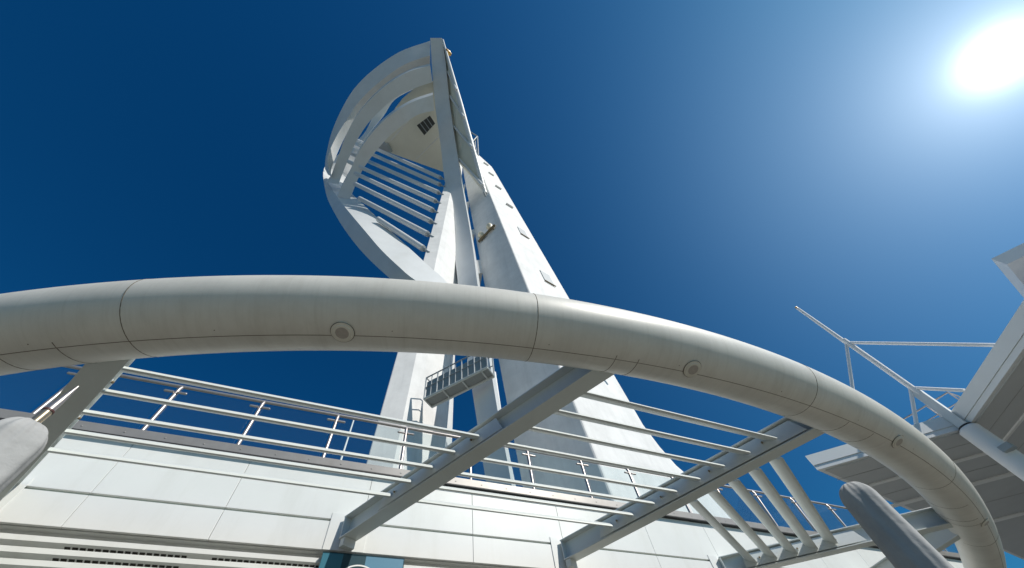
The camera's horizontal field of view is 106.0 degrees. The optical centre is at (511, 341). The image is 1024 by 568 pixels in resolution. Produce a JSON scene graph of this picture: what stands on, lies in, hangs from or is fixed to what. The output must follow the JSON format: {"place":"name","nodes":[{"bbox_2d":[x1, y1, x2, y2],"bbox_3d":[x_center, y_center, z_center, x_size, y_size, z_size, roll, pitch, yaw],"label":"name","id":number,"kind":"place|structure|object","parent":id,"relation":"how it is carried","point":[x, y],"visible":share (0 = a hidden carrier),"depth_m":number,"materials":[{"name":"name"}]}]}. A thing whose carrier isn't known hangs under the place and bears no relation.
{"place":"outdoors","nodes":[
{"label":"outdoors","id":0,"kind":"place"},
{"bbox_2d":[0,0,1023,567],"label":"sky","id":1,"kind":"structure","parent":0,"point":[726,168],"materials":[{"name":"blue"}]},
{"bbox_2d":[323,38,730,518],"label":"observation tower","id":2,"kind":"structure","parent":0,"point":[424,122],"depth_m":51.16,"materials":[{"name":"white metal"}]},
{"label":"plaza paving","id":3,"kind":"structure","parent":0,"visible":0},
{"bbox_2d":[0,386,78,492],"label":"folded parasol","id":4,"kind":"object","parent":3,"relation":"on","point":[23,441],"visible":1,"depth_m":2.32,"materials":[{"name":"white fabric"}]},
{"bbox_2d":[0,418,963,567],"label":"terrace building","id":5,"kind":"structure","parent":3,"relation":"on","point":[61,511],"depth_m":5.57,"materials":[{"name":"white cladding panels"},{"name":"dark glass"}]},
{"bbox_2d":[340,420,353,459],"bbox_3d":[-4.372,3.369,9.501,0.082,3.884,0.070,15,-59,-17],"label":"terrace pole","id":6,"kind":"object","parent":5,"relation":"on","point":[347,439],"visible":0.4,"depth_m":10.46,"materials":[{"name":"white metal"}]},
{"bbox_2d":[318,552,404,567],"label":"sign board","id":7,"kind":"object","parent":5,"relation":"attached to","point":[335,560],"visible":1,"depth_m":5.44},
{"bbox_2d":[0,365,959,556],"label":"metal railing","id":8,"kind":"object","parent":5,"relation":"on","point":[143,432],"visible":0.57,"depth_m":6.80,"materials":[{"name":"silver metal"}]},
{"bbox_2d":[0,275,1006,567],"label":"entrance canopy","id":9,"kind":"object","parent":5,"relation":"attached to","point":[106,335],"visible":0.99,"depth_m":4.24,"materials":[{"name":"white metal"}]},
{"bbox_2d":[839,481,953,567],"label":"folded parasol","id":10,"kind":"object","parent":3,"relation":"on","point":[897,538],"visible":1,"depth_m":3.59,"materials":[{"name":"grey fabric"}]},
{"bbox_2d":[805,243,1023,559],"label":"roof pavilion","id":11,"kind":"structure","parent":3,"relation":"on","point":[991,399],"depth_m":16.61,"materials":[{"name":"silver metal"}]},
{"bbox_2d":[795,306,1023,480],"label":"roof mast","id":12,"kind":"object","parent":11,"relation":"attached to","point":[1008,456],"visible":0.89,"depth_m":16.10,"materials":[{"name":"white metal"}]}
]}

